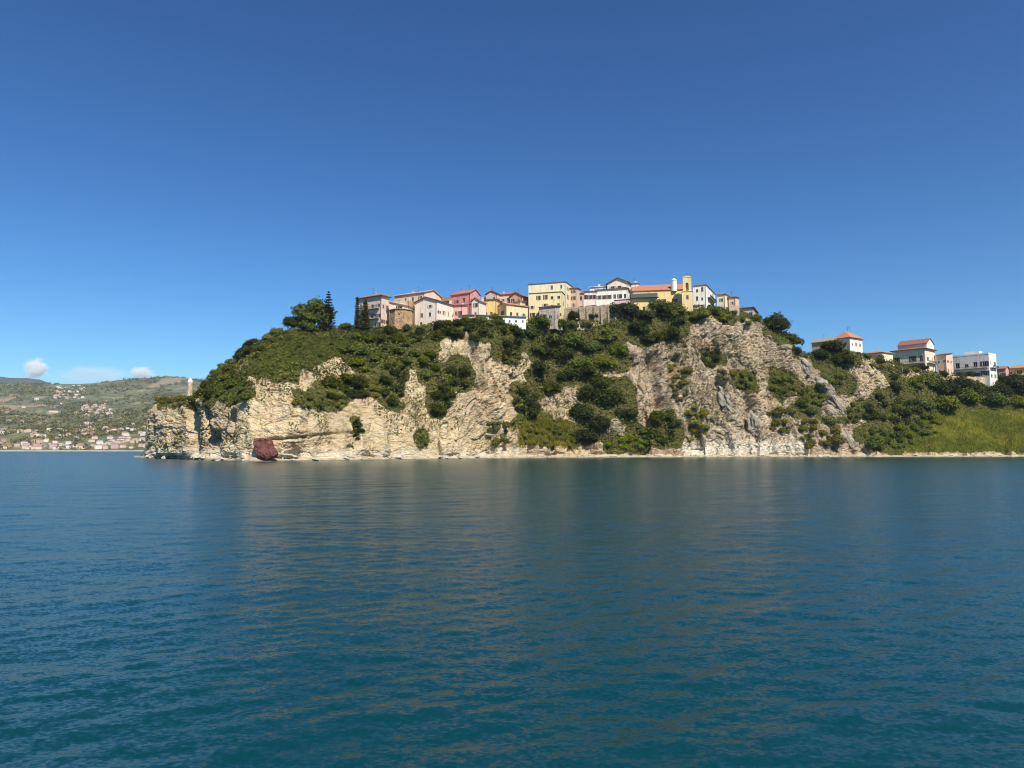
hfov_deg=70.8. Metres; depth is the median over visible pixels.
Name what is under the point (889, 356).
house
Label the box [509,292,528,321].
house
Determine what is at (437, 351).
undergrowth
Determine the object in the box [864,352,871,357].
shrub
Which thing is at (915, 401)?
bush
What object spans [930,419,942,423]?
bush
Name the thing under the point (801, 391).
bush
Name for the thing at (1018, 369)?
house
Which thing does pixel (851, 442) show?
limestone block
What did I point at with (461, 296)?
house
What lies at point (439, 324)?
bush
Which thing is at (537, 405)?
bush
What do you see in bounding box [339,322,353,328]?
broadleaf tree
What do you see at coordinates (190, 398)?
shrub
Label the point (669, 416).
bush
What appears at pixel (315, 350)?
bushes
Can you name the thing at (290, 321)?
broadleaf tree
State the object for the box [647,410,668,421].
bush
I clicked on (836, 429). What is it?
shrub
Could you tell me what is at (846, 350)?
broadleaf tree
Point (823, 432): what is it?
shrub
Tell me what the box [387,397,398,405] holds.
bush
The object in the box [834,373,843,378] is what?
bush
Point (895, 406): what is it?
bush
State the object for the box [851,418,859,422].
bush
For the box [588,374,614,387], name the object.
broadleaf tree
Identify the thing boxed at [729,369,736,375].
shrub
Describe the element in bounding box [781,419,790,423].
shrub
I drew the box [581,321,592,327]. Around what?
bush
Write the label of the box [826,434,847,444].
shrub
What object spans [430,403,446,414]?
bush
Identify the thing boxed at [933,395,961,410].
broadleaf tree
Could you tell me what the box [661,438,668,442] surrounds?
bush
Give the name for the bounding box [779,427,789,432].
shrub
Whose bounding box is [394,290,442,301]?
house
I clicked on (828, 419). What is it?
shrub
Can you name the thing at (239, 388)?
bush
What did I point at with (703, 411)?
shrub
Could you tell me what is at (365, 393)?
bush
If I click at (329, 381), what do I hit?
bush
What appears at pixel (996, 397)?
broadleaf tree
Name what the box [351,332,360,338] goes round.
bush
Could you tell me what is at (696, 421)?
shrub
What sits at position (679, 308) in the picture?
broadleaf tree
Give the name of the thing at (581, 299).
house
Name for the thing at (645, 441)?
bush
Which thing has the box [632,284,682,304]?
church
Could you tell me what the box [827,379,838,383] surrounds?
bush
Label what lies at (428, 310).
house
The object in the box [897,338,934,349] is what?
attic house
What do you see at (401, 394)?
bush
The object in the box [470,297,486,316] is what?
house
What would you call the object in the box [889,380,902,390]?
bush
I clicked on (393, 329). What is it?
bush
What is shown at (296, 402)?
shrub
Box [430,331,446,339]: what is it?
bush
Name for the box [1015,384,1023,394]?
broadleaf tree
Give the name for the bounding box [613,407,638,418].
broadleaf tree
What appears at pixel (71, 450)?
beach
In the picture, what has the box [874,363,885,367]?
shrub
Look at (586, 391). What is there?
broadleaf tree
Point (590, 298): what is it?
house
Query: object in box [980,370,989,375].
window
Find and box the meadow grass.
[904,404,1023,454]
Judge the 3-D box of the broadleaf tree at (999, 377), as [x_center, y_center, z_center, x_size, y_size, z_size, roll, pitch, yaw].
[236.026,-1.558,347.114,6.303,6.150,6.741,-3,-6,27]
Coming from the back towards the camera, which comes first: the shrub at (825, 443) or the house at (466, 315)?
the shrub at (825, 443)
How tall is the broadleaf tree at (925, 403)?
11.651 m
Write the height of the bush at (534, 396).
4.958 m
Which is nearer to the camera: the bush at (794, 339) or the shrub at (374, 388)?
the shrub at (374, 388)
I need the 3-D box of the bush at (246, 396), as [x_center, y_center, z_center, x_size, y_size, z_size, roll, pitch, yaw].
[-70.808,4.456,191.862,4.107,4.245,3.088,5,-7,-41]
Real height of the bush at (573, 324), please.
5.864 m
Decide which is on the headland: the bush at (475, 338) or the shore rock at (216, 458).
the bush at (475, 338)
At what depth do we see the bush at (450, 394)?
236.00 m
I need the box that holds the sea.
[0,451,1023,767]
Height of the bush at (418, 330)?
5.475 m
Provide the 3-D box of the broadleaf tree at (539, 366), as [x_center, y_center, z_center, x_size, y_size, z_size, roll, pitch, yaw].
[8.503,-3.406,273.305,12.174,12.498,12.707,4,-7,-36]
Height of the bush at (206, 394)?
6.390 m
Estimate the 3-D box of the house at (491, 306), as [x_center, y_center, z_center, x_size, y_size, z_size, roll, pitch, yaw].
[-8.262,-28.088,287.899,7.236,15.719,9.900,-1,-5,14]
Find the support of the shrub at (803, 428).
on the headland
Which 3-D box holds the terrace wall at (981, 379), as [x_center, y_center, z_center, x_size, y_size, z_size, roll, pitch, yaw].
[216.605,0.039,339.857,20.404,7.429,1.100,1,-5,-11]
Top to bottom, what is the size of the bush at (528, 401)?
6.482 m
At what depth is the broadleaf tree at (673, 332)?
291.71 m
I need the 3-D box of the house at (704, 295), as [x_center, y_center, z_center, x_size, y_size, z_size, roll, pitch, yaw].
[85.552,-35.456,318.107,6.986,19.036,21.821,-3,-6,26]
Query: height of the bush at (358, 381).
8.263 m
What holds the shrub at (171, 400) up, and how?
on the headland
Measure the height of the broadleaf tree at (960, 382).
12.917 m
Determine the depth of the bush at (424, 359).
236.95 m
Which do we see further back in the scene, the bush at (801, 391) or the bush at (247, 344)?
the bush at (801, 391)
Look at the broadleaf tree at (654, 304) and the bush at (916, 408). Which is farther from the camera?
the bush at (916, 408)
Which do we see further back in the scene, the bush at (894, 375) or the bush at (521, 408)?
the bush at (894, 375)
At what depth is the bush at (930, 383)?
329.23 m
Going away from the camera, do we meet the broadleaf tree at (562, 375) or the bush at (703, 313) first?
the broadleaf tree at (562, 375)
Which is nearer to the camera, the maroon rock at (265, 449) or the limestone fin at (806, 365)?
the maroon rock at (265, 449)
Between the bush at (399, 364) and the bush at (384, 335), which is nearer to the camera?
the bush at (399, 364)
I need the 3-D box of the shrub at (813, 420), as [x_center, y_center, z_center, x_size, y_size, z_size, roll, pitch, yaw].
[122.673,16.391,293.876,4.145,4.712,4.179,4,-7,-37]
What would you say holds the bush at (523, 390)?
on the headland
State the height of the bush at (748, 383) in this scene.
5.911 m
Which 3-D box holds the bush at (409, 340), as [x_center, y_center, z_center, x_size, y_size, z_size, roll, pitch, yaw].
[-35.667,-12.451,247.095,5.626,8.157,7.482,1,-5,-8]
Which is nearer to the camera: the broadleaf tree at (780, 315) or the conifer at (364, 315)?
the conifer at (364, 315)
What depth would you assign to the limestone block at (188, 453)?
215.00 m
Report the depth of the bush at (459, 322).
259.14 m
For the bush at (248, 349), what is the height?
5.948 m
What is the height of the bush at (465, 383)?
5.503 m
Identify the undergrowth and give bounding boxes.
[154,304,1023,454]
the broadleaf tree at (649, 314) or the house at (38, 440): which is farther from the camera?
the house at (38, 440)
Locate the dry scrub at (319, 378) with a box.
[150,308,954,444]
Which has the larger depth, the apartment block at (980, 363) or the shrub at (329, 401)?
the apartment block at (980, 363)
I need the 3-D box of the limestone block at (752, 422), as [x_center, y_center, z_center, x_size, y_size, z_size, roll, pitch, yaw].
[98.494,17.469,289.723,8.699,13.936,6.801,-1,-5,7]
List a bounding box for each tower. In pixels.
[187,378,192,395]
[681,276,692,313]
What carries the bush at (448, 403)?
on the headland
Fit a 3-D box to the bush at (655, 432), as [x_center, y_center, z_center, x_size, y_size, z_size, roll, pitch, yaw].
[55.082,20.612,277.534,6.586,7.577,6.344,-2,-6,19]
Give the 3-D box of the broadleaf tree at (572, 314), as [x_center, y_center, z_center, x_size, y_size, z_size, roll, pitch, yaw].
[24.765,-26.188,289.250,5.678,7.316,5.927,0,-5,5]
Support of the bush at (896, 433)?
on the headland
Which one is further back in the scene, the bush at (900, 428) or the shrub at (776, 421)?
the bush at (900, 428)
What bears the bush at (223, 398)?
on the headland
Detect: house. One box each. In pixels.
[34,438,42,442]
[111,444,119,448]
[114,439,122,443]
[355,289,392,327]
[388,301,414,324]
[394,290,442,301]
[413,296,452,325]
[442,296,450,302]
[449,286,480,313]
[452,302,468,319]
[456,314,474,318]
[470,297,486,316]
[484,295,501,314]
[485,287,500,299]
[497,299,529,321]
[499,291,513,302]
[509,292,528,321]
[513,296,526,304]
[528,281,572,317]
[528,291,564,329]
[537,304,560,330]
[569,287,581,307]
[580,290,584,306]
[582,286,597,305]
[590,282,606,290]
[594,286,630,305]
[606,277,631,298]
[614,298,631,317]
[630,281,640,300]
[630,292,658,310]
[692,284,716,308]
[716,293,730,308]
[727,291,739,305]
[739,307,758,316]
[811,337,837,351]
[864,350,894,361]
[889,347,937,370]
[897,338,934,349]
[936,353,953,374]
[997,366,1009,375]
[1009,364,1023,375]
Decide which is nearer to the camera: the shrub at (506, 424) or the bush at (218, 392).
the bush at (218, 392)
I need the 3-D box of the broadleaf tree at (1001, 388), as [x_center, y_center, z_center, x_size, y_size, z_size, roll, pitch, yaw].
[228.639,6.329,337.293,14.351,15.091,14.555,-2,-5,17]
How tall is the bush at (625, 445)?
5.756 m
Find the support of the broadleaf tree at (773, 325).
on the headland
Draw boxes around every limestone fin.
[799,357,812,374]
[811,376,835,395]
[827,395,847,416]
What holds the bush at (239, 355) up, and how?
on the headland
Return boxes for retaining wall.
[564,304,623,324]
[729,306,738,315]
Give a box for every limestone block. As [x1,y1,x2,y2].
[185,450,194,457]
[717,386,731,411]
[745,410,766,440]
[842,429,857,448]
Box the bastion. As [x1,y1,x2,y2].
[389,308,413,329]
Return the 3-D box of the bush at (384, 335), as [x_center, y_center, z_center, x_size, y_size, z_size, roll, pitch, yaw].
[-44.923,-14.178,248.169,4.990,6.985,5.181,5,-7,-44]
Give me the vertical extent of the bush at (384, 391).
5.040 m
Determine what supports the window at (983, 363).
in the apartment block at (980, 363)
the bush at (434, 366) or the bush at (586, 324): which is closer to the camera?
the bush at (434, 366)
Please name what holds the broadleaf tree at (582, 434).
on the headland
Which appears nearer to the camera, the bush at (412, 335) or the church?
the bush at (412, 335)
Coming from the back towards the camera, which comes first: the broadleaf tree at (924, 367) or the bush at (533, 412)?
the broadleaf tree at (924, 367)
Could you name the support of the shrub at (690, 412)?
on the headland
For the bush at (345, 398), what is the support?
on the headland
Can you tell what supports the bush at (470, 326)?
on the headland
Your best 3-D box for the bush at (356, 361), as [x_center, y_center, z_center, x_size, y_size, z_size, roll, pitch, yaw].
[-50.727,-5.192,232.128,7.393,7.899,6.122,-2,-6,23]
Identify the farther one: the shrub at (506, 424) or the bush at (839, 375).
the bush at (839, 375)
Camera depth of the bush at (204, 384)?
230.31 m
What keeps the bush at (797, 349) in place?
on the headland
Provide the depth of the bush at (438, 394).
233.09 m
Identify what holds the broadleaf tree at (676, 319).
on the headland
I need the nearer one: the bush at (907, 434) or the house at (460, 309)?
the house at (460, 309)
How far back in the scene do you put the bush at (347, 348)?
237.21 m
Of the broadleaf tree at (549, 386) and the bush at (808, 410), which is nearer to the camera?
the broadleaf tree at (549, 386)
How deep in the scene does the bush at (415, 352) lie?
238.21 m
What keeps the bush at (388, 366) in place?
on the headland
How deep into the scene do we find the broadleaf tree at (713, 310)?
301.30 m
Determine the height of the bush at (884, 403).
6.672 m
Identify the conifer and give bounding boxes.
[320,291,335,326]
[354,297,359,328]
[359,299,371,330]
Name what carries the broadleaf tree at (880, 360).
on the headland
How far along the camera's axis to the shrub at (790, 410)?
293.49 m
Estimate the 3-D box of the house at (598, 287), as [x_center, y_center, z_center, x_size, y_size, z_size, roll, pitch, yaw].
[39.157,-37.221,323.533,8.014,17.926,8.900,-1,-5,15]
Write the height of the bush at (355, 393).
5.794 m
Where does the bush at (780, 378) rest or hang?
on the headland
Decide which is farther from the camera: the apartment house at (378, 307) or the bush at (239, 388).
the apartment house at (378, 307)
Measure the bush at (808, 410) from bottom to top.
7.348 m
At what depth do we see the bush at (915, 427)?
309.35 m
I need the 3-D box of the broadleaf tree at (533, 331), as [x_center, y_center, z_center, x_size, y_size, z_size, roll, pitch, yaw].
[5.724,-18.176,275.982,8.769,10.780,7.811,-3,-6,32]
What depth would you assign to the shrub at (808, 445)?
282.92 m
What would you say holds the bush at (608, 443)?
on the headland
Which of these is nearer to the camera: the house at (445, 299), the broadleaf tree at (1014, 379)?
the house at (445, 299)
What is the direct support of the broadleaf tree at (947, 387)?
on the headland
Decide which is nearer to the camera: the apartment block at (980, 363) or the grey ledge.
the grey ledge
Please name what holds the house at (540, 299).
on the headland
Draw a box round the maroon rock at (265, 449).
[253,438,278,460]
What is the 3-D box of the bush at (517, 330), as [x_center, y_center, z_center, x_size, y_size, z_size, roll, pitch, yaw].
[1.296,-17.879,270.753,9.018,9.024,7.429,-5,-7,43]
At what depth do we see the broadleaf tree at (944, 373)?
340.88 m
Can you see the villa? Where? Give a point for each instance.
(853, 342)
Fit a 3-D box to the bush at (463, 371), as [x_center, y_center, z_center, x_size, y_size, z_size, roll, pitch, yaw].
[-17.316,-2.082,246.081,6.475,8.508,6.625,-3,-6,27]
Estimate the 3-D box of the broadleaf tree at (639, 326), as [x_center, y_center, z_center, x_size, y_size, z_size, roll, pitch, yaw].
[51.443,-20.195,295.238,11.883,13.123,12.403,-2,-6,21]
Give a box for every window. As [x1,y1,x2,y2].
[909,356,915,361]
[980,361,988,365]
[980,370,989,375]
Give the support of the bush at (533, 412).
on the headland
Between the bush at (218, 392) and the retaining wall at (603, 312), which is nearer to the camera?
the bush at (218, 392)
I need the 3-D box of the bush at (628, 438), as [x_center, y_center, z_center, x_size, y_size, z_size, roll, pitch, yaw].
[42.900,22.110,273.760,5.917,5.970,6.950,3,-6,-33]
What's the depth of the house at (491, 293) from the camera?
301.82 m
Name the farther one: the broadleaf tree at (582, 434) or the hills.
the hills
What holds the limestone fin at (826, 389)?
on the headland
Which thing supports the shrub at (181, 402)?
on the headland
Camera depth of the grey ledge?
183.49 m
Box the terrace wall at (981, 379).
[951,376,985,389]
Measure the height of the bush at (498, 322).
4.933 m
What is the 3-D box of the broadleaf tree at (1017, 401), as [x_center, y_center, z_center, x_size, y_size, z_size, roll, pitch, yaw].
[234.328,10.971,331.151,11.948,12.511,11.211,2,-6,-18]
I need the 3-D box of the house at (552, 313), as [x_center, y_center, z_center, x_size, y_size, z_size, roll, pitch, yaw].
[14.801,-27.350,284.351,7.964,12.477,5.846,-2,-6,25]
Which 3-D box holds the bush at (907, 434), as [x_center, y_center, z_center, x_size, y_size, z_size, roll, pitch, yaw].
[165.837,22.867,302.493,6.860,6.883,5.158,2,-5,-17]
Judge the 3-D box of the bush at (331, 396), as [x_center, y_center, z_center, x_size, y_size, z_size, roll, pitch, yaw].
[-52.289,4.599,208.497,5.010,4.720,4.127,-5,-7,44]
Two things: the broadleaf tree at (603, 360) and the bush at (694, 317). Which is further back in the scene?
the bush at (694, 317)
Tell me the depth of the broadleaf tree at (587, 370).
278.52 m
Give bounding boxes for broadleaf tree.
[280,315,308,328]
[290,295,337,324]
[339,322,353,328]
[524,324,538,336]
[528,314,551,339]
[528,360,549,374]
[530,342,544,351]
[537,345,551,354]
[539,379,562,392]
[543,332,561,343]
[546,332,564,344]
[550,342,576,358]
[555,369,575,379]
[557,318,569,334]
[559,329,586,348]
[568,310,579,319]
[568,355,592,367]
[568,401,595,418]
[572,364,597,377]
[572,429,599,440]
[576,384,603,399]
[581,340,605,350]
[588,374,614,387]
[588,415,612,427]
[590,353,618,367]
[592,385,625,406]
[595,326,620,340]
[607,340,628,354]
[609,299,638,316]
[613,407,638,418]
[626,319,651,333]
[636,308,657,318]
[641,332,665,342]
[647,299,665,309]
[655,301,677,313]
[657,325,683,341]
[658,301,687,316]
[668,313,686,323]
[708,308,718,313]
[762,310,792,328]
[765,316,790,331]
[780,330,789,336]
[811,348,830,358]
[819,339,847,351]
[830,352,856,363]
[841,348,850,353]
[875,358,885,363]
[916,365,928,368]
[916,396,935,407]
[933,380,959,394]
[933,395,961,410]
[939,371,949,375]
[948,373,972,385]
[957,387,984,403]
[962,378,988,393]
[981,390,1010,404]
[986,382,1015,396]
[997,375,1006,379]
[1000,371,1023,387]
[1007,395,1023,407]
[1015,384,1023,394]
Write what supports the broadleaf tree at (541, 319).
on the headland
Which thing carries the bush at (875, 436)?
on the headland
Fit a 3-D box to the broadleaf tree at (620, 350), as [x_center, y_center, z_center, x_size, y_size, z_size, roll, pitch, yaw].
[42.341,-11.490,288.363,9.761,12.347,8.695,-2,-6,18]
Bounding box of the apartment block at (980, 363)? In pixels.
[953,351,998,386]
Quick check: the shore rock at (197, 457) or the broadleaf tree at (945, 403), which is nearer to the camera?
the shore rock at (197, 457)
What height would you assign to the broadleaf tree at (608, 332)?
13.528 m
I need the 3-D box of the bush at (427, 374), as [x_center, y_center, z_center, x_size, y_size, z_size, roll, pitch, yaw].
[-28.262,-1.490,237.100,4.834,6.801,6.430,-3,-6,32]
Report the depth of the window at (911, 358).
344.97 m
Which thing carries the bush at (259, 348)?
on the headland
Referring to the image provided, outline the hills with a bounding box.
[0,377,202,449]
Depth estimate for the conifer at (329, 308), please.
251.51 m
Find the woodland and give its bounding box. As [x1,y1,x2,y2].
[0,375,205,449]
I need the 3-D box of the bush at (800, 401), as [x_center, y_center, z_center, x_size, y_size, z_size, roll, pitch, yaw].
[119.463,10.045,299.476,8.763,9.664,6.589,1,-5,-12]
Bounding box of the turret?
[671,278,676,290]
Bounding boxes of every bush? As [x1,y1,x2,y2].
[199,380,210,387]
[202,389,214,398]
[214,389,224,395]
[218,396,229,401]
[221,377,237,388]
[232,351,246,359]
[232,396,239,401]
[237,386,244,390]
[239,393,251,399]
[241,342,250,347]
[241,346,256,354]
[245,338,258,344]
[256,345,264,352]
[297,319,318,331]
[317,322,330,329]
[320,376,340,387]
[325,392,338,399]
[336,344,357,352]
[337,373,352,382]
[338,394,347,400]
[346,389,362,398]
[348,356,365,365]
[350,374,369,387]
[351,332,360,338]
[351,346,371,353]
[356,427,365,431]
[357,366,369,371]
[360,333,377,342]
[360,390,370,396]
[369,350,385,360]
[377,333,389,342]
[377,375,392,383]
[378,388,389,394]
[383,324,397,333]
[384,363,393,368]
[385,345,405,353]
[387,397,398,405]
[389,333,402,342]
[389,367,401,374]
[389,383,402,389]
[397,361,404,368]
[397,390,404,397]
[401,323,411,329]
[401,336,414,345]
[403,356,412,362]
[405,333,416,338]
[406,350,420,355]
[415,327,426,333]
[417,355,430,363]
[420,370,433,378]
[424,350,436,356]
[428,363,440,369]
[429,390,443,398]
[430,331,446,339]
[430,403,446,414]
[433,320,447,329]
[438,381,452,390]
[439,326,461,337]
[442,389,457,397]
[442,399,453,407]
[443,319,452,324]
[445,366,457,373]
[447,377,459,384]
[452,318,466,325]
[457,365,470,375]
[458,380,470,386]
[462,316,470,321]
[464,322,478,330]
[467,333,480,341]
[474,318,484,326]
[476,328,492,336]
[478,316,487,322]
[494,320,505,325]
[497,326,506,332]
[501,349,511,360]
[502,338,513,348]
[510,325,525,336]
[511,397,522,402]
[513,337,522,343]
[515,386,529,395]
[515,405,527,411]
[523,397,533,405]
[525,407,540,419]
[530,393,539,398]
[531,402,541,408]
[568,320,578,326]
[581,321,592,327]
[605,441,613,446]
[619,442,627,448]
[620,436,633,440]
[639,437,648,443]
[646,428,663,437]
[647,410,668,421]
[652,422,661,426]
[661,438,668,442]
[662,413,672,419]
[664,427,672,434]
[668,420,680,426]
[689,314,700,320]
[697,310,711,317]
[705,362,715,366]
[709,351,722,360]
[718,313,731,320]
[743,381,751,385]
[751,315,760,321]
[769,384,777,389]
[772,375,787,381]
[777,388,787,394]
[784,376,794,382]
[785,333,804,345]
[791,346,802,352]
[792,396,808,407]
[796,389,806,393]
[805,407,817,414]
[816,382,830,387]
[820,374,830,380]
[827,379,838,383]
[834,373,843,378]
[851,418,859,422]
[860,413,871,419]
[861,402,876,410]
[864,438,884,450]
[869,410,881,419]
[869,428,877,433]
[870,434,880,439]
[874,393,885,398]
[877,399,888,406]
[877,429,889,435]
[880,436,894,442]
[888,373,898,378]
[888,416,901,422]
[888,430,901,436]
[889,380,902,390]
[891,402,899,410]
[893,425,908,430]
[898,407,913,416]
[900,430,912,437]
[902,418,911,423]
[903,400,913,404]
[907,378,917,385]
[907,423,919,430]
[911,405,923,411]
[913,398,920,403]
[914,376,925,380]
[915,421,924,426]
[920,429,932,434]
[923,378,938,386]
[927,413,938,419]
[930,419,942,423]
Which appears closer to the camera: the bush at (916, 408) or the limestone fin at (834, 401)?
the limestone fin at (834, 401)
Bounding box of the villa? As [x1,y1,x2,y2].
[836,327,863,352]
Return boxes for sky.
[0,0,1023,383]
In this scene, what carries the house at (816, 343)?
on the headland
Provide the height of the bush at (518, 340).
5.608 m
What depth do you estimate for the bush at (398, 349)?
243.05 m
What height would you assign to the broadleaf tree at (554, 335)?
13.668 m
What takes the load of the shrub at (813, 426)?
on the headland
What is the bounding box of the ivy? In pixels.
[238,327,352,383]
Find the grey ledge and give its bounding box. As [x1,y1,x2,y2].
[275,454,297,458]
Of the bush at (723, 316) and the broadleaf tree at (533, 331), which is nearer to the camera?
the broadleaf tree at (533, 331)
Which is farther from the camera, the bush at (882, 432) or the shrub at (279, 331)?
the bush at (882, 432)
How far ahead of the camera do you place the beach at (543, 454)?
254.38 m
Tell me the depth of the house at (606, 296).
307.56 m
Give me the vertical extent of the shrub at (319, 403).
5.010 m
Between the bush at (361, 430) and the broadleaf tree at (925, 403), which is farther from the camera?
the broadleaf tree at (925, 403)
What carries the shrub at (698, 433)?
on the headland
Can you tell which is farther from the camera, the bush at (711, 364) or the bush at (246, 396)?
the bush at (711, 364)
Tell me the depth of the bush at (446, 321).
258.23 m
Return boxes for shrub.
[167,397,176,402]
[176,395,186,400]
[177,400,188,404]
[187,395,193,400]
[219,374,228,379]
[221,363,235,370]
[262,333,272,339]
[268,336,276,341]
[269,327,284,335]
[291,399,303,404]
[313,400,325,407]
[326,399,338,404]
[368,386,379,390]
[487,425,500,431]
[491,438,501,444]
[501,437,509,442]
[502,421,511,436]
[678,379,688,384]
[681,367,693,373]
[684,408,693,415]
[689,415,702,424]
[694,407,708,415]
[694,430,707,441]
[698,424,709,428]
[717,369,726,373]
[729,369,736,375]
[770,418,782,424]
[772,406,785,415]
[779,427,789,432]
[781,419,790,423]
[784,406,796,413]
[798,426,808,431]
[803,442,813,455]
[804,433,812,437]
[807,439,815,443]
[808,418,817,423]
[809,424,816,428]
[818,429,827,435]
[818,439,832,446]
[821,414,837,424]
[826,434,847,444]
[829,425,841,433]
[851,360,864,365]
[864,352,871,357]
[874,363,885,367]
[875,354,885,358]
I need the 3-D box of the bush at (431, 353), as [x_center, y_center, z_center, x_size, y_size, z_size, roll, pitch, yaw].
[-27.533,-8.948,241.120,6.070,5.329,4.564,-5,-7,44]
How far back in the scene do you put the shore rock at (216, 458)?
190.46 m
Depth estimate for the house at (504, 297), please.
305.35 m
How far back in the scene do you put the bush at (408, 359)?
235.90 m
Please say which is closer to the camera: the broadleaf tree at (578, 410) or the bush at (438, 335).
the bush at (438, 335)
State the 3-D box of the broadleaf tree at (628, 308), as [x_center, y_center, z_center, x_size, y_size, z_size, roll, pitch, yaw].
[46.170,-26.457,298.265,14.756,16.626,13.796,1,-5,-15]
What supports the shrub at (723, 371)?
on the headland
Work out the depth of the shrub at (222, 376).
221.56 m
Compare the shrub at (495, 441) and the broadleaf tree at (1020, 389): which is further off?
the broadleaf tree at (1020, 389)
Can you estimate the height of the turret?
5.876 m
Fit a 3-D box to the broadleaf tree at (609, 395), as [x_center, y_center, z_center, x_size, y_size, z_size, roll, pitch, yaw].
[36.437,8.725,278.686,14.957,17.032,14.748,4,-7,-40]
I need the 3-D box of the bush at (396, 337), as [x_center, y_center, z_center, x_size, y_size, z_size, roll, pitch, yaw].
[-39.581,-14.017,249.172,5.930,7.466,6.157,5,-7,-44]
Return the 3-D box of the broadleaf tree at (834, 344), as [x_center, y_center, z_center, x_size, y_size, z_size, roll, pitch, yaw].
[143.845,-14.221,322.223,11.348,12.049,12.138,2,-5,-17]
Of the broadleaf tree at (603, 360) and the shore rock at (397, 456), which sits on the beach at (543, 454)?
the shore rock at (397, 456)
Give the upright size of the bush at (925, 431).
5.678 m
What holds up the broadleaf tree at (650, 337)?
on the headland
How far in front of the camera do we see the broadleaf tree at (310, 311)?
250.24 m
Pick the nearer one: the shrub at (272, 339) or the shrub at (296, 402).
the shrub at (296, 402)
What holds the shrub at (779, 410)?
on the headland
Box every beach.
[0,450,143,450]
[134,452,1023,461]
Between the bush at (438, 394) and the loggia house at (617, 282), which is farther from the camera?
the loggia house at (617, 282)
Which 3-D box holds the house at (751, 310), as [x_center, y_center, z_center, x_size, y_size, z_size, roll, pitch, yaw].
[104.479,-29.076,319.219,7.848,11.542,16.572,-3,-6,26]
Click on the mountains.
(15, 380)
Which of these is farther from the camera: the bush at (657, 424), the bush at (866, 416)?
the bush at (866, 416)
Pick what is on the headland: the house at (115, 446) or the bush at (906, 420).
the bush at (906, 420)
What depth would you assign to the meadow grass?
309.21 m
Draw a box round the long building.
[478,314,527,329]
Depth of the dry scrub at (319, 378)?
230.60 m
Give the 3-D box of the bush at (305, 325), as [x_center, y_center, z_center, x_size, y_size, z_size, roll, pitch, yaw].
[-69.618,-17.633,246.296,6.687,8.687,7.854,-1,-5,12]
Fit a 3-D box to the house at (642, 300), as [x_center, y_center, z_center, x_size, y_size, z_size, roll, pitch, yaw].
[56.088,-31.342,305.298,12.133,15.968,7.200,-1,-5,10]
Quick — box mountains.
[0,377,51,383]
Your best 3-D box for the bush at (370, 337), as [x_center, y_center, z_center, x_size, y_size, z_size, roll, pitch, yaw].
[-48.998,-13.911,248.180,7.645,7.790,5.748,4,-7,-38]
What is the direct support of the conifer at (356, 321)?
on the headland
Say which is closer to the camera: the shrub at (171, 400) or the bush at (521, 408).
the shrub at (171, 400)
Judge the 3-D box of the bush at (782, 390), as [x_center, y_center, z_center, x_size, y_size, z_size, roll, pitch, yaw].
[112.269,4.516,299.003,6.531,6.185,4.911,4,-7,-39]
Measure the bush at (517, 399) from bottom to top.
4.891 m
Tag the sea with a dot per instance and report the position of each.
(650, 613)
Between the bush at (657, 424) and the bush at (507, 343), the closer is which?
the bush at (507, 343)
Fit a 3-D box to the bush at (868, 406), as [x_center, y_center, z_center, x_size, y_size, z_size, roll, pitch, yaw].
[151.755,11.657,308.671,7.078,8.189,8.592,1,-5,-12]
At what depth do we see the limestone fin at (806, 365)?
310.57 m
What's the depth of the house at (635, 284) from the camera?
319.06 m
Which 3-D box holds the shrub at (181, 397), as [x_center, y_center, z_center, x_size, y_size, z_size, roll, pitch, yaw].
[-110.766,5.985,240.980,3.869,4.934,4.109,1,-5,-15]
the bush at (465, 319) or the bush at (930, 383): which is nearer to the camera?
the bush at (465, 319)
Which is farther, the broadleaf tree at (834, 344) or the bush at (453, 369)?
the broadleaf tree at (834, 344)
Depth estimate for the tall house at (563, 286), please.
295.34 m
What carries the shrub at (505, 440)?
on the headland
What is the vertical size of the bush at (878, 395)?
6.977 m
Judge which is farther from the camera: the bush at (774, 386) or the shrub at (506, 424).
the bush at (774, 386)
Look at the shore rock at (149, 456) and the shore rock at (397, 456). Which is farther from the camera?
the shore rock at (149, 456)
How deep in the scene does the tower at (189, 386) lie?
254.90 m
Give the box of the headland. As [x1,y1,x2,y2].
[141,306,1023,458]
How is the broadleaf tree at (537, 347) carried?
on the headland
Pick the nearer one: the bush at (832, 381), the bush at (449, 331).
the bush at (449, 331)
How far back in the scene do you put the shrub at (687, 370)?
287.72 m
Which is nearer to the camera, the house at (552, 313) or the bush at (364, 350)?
the bush at (364, 350)
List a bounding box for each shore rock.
[145,454,153,457]
[193,455,204,459]
[210,456,222,460]
[389,454,402,458]
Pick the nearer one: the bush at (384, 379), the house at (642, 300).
the bush at (384, 379)
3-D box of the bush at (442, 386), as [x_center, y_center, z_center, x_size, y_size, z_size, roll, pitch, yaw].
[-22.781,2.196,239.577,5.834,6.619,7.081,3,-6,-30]
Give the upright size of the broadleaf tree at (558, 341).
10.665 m
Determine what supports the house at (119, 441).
on the hills
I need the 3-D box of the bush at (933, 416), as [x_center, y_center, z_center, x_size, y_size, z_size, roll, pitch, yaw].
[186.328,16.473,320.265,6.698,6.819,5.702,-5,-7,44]
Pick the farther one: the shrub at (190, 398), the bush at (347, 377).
the shrub at (190, 398)
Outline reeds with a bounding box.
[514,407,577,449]
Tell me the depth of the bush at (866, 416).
304.43 m

